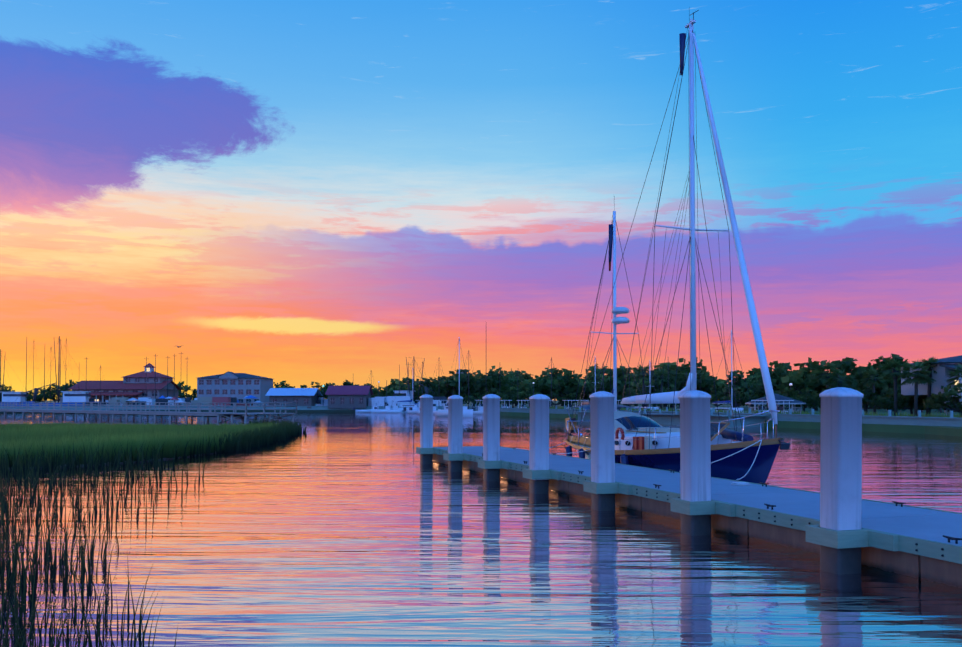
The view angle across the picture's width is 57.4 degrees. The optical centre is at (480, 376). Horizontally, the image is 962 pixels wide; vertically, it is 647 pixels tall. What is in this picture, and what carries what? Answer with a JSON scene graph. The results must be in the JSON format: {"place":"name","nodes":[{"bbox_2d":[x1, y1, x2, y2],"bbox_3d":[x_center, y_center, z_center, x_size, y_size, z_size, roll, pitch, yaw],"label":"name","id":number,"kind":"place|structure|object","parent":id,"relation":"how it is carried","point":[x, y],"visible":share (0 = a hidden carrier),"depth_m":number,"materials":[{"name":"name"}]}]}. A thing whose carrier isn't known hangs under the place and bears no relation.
{"place":"outdoors","nodes":[
{"label":"outdoors","id":0,"kind":"place"},
{"bbox_2d":[0,421,278,468],"bbox_3d":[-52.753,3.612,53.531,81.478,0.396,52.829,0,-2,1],"label":"marsh grass","id":1,"kind":"structure","parent":0,"point":[55,434],"depth_m":38.94,"materials":[{"name":"green plant"}]},
{"bbox_2d":[0,410,354,412],"bbox_3d":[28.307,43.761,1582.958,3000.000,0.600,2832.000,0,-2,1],"label":"pier","id":2,"kind":"structure","parent":0,"point":[242,411],"depth_m":171.75,"materials":[{"name":"grey wood"}]},
{"bbox_2d":[1,379,407,402],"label":"trees","id":3,"kind":"object","parent":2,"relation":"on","point":[185,388],"visible":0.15,"depth_m":306.28,"materials":[{"name":"green plant"}]},
{"bbox_2d":[60,395,446,405],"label":"waterfront clutter","id":4,"kind":"object","parent":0,"point":[388,400],"visible":0.58,"depth_m":207.49,"materials":[{"name":"white"}]},
{"bbox_2d":[0,412,961,646],"bbox_3d":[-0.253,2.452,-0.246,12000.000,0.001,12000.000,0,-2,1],"label":"water","id":5,"kind":"structure","parent":0,"point":[341,529],"depth_m":13.53,"materials":[{"name":"liquid"}]},
{"bbox_2d":[0,402,296,422],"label":"boardwalk pier","id":6,"kind":"structure","parent":5,"relation":"on","point":[186,414],"depth_m":107.43,"materials":[{"name":"grey wood"}]},
{"bbox_2d":[0,418,307,646],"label":"marsh reeds","id":7,"kind":"object","parent":5,"relation":"on","point":[282,431],"visible":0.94,"depth_m":14.91,"materials":[{"name":"green plant"}]},
{"bbox_2d":[420,394,432,463],"bbox_3d":[-2.097,3.247,33.794,0.449,5.150,0.449,0,-2,-19],"label":"piling","id":8,"kind":"object","parent":5,"relation":"in","point":[426,420],"visible":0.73,"depth_m":33.64,"materials":[{"name":"white concrete"}]},
{"bbox_2d":[416,447,439,453],"bbox_3d":[-2.112,2.836,33.799,0.628,0.235,1.580,1,-2,-19],"label":"piling bracket","id":9,"kind":"object","parent":8,"relation":"attached to","point":[433,450],"visible":0.85,"depth_m":33.48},
{"bbox_2d":[448,395,462,471],"bbox_3d":[-0.887,3.197,30.261,0.449,5.150,0.449,0,-1,-19],"label":"piling","id":10,"kind":"object","parent":5,"relation":"in","point":[455,424],"visible":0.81,"depth_m":30.10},
{"bbox_2d":[443,453,470,460],"bbox_3d":[-0.903,2.744,30.268,0.628,0.235,1.580,1,-2,-19],"label":"piling bracket","id":11,"kind":"object","parent":10,"relation":"attached to","point":[456,457],"visible":0.85,"depth_m":29.94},
{"bbox_2d":[483,394,499,480],"bbox_3d":[0.322,3.095,26.731,0.449,5.150,0.449,1,-2,-19],"label":"piling","id":12,"kind":"object","parent":5,"relation":"in","point":[491,427],"visible":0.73,"depth_m":26.59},
{"bbox_2d":[478,460,509,468],"bbox_3d":[0.307,2.651,26.737,0.628,0.235,1.580,1,-2,-19],"label":"piling bracket","id":13,"kind":"object","parent":12,"relation":"attached to","point":[499,464],"visible":0.92,"depth_m":26.41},
{"bbox_2d":[529,394,549,493],"bbox_3d":[1.532,3.029,23.198,0.449,5.150,0.449,1,-1,-19],"label":"piling","id":14,"kind":"object","parent":5,"relation":"in","point":[539,436],"visible":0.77,"depth_m":23.04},
{"bbox_2d":[523,468,560,479],"bbox_3d":[1.516,2.559,23.206,0.628,0.235,1.580,1,-2,-19],"label":"piling bracket","id":15,"kind":"object","parent":14,"relation":"attached to","point":[528,473],"visible":0.94,"depth_m":22.88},
{"bbox_2d":[374,330,766,416],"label":"moored boats","id":16,"kind":"object","parent":5,"relation":"on","point":[469,412],"visible":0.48,"depth_m":126.68,"materials":[{"name":"white plastic"}]},
{"bbox_2d":[353,358,809,414],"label":"moored boats","id":17,"kind":"object","parent":5,"relation":"on","point":[388,409],"visible":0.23,"depth_m":164.96,"materials":[{"name":"white plastic"}]},
{"bbox_2d":[589,391,614,510],"bbox_3d":[2.740,2.894,19.668,0.449,5.150,0.449,0,-1,-19],"label":"piling","id":18,"kind":"object","parent":5,"relation":"in","point":[602,437],"visible":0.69,"depth_m":19.51,"materials":[{"name":"white wood"}]},
{"bbox_2d":[583,481,631,494],"bbox_3d":[2.726,2.466,19.675,0.628,0.235,1.580,1,-2,-19],"label":"piling bracket","id":19,"kind":"object","parent":18,"relation":"attached to","point":[605,488],"visible":0.9,"depth_m":19.35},
{"bbox_2d":[564,10,789,483],"bbox_3d":[5.583,-3.527,27.353,3.684,14.800,11.672,1,-2,-19],"label":"sailboat","id":20,"kind":"object","parent":5,"relation":"on","point":[641,440],"visible":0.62,"depth_m":25.65,"materials":[{"name":"blue wood"}]},
{"bbox_2d":[679,390,710,535],"bbox_3d":[3.950,2.820,16.136,0.449,5.150,0.449,0,-1,-19],"label":"piling","id":21,"kind":"object","parent":5,"relation":"in","point":[695,465],"visible":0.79,"depth_m":15.98,"materials":[{"name":"white wood"}]},
{"bbox_2d":[671,498,734,516],"bbox_3d":[3.935,2.374,16.144,0.628,0.235,1.580,1,-2,-19],"label":"piling bracket","id":22,"kind":"object","parent":21,"relation":"attached to","point":[680,505],"visible":0.81,"depth_m":15.82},
{"bbox_2d":[433,446,961,594],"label":"floating dock","id":23,"kind":"object","parent":5,"relation":"on","point":[928,554],"visible":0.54,"depth_m":15.16,"materials":[{"name":"concrete"}]},
{"bbox_2d":[516,439,761,479],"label":"mooring lines","id":24,"kind":"object","parent":23,"relation":"on","point":[679,471],"visible":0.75,"depth_m":22.16,"materials":[{"name":"white fabric"}]},
{"bbox_2d":[482,447,961,543],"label":"dock cleats","id":25,"kind":"object","parent":23,"relation":"on","point":[901,503],"visible":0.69,"depth_m":15.26,"materials":[{"name":"grey metal"}]},
{"bbox_2d":[731,482,749,484],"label":"dock coiled lines","id":26,"kind":"object","parent":23,"relation":"on","point":[739,483],"visible":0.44,"depth_m":19.13,"materials":[{"name":"grey fabric"}]},
{"bbox_2d":[819,387,863,574],"bbox_3d":[5.161,2.722,12.605,0.449,5.150,0.449,1,-1,-19],"label":"piling","id":27,"kind":"object","parent":5,"relation":"in","point":[841,466],"visible":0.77,"depth_m":12.45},
{"bbox_2d":[805,520,898,550],"bbox_3d":[5.145,2.281,12.612,0.628,0.235,1.580,1,-2,-19],"label":"piling bracket","id":28,"kind":"object","parent":27,"relation":"attached to","point":[816,533],"visible":0.94,"depth_m":12.30,"materials":[{"name":"grey metal"}]},
{"bbox_2d":[0,404,961,427],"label":"shoreline","id":29,"kind":"structure","parent":0,"point":[662,417],"depth_m":81.10,"materials":[{"name":"green plant"}]},
{"bbox_2d":[0,0,961,399],"label":"sky","id":30,"kind":"structure","parent":0,"point":[297,193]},
{"bbox_2d":[31,400,961,433],"bbox_3d":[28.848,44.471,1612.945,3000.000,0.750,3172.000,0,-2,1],"label":"creek bank ground","id":31,"kind":"structure","parent":0,"point":[917,429],"depth_m":89.07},
{"bbox_2d":[69,363,181,401],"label":"building","id":32,"kind":"structure","parent":31,"relation":"on","point":[139,384],"depth_m":236.12,"materials":[{"name":"metal"}]},
{"bbox_2d":[0,336,434,405],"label":"shrimp trawlers","id":33,"kind":"object","parent":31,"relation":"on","point":[68,396],"visible":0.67,"depth_m":206.06,"materials":[{"name":"grey"}]},
{"bbox_2d":[197,371,272,405],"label":"building","id":34,"kind":"structure","parent":31,"relation":"on","point":[239,386],"depth_m":233.14,"materials":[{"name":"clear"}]},
{"bbox_2d":[265,388,321,407],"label":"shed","id":35,"kind":"structure","parent":31,"relation":"on","point":[299,396],"depth_m":176.59,"materials":[{"name":"blue metal"}]},
{"bbox_2d":[325,386,372,407],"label":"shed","id":36,"kind":"structure","parent":31,"relation":"on","point":[348,396],"depth_m":176.34,"materials":[{"name":"red metal"}]},
{"bbox_2d":[24,339,784,409],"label":"harbour masts","id":37,"kind":"object","parent":31,"relation":"on","point":[399,379],"visible":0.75,"depth_m":150.00,"materials":[{"name":"grey metal"}]},
{"bbox_2d":[26,341,791,403],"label":"waterfront poles","id":38,"kind":"object","parent":31,"relation":"on","point":[790,384],"visible":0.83,"depth_m":217.01,"materials":[{"name":"grey metal"}]},
{"bbox_2d":[325,366,680,405],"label":"trees","id":39,"kind":"object","parent":31,"relation":"on","point":[511,373],"visible":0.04,"depth_m":263.60,"materials":[{"name":"green plant"}]},
{"bbox_2d":[364,362,712,406],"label":"trees","id":40,"kind":"object","parent":31,"relation":"on","point":[491,383],"visible":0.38,"depth_m":217.30,"materials":[{"name":"green plant"}]},
{"bbox_2d":[371,387,800,410],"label":"shrubs","id":41,"kind":"object","parent":31,"relation":"on","point":[520,395],"visible":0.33,"depth_m":179.59,"materials":[{"name":"green plant"}]},
{"bbox_2d":[575,359,909,408],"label":"trees","id":42,"kind":"object","parent":31,"relation":"on","point":[754,371],"visible":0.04,"depth_m":215.72,"materials":[{"name":"green plant"}]},
{"bbox_2d":[580,353,941,412],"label":"trees","id":43,"kind":"object","parent":31,"relation":"on","point":[802,377],"visible":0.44,"depth_m":164.69,"materials":[{"name":"green plant"}]},
{"bbox_2d":[745,394,805,413],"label":"gazebo","id":44,"kind":"object","parent":31,"relation":"on","point":[781,397],"visible":0.44,"depth_m":105.66,"materials":[{"name":"grey wood"}]},
{"bbox_2d":[635,356,961,416],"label":"palm trees","id":45,"kind":"object","parent":31,"relation":"on","point":[924,376],"visible":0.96,"depth_m":94.95,"materials":[{"name":"green plant"}]},
{"bbox_2d":[766,383,961,414],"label":"shrubs","id":46,"kind":"object","parent":31,"relation":"on","point":[886,401],"visible":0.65,"depth_m":101.23,"materials":[{"name":"green plant"}]},
{"bbox_2d":[901,355,961,415],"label":"house","id":47,"kind":"structure","parent":31,"relation":"on","point":[943,369],"depth_m":92.61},
{"bbox_2d":[520,406,961,417],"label":"grass bank","id":48,"kind":"structure","parent":0,"point":[870,414],"depth_m":82.59,"materials":[{"name":"green plant"}]},
{"bbox_2d":[925,426,961,436],"bbox_3d":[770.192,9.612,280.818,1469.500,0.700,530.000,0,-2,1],"label":"bank ground","id":49,"kind":"structure","parent":0,"point":[951,431],"depth_m":60.77,"materials":[{"name":"green plant"}]}
]}

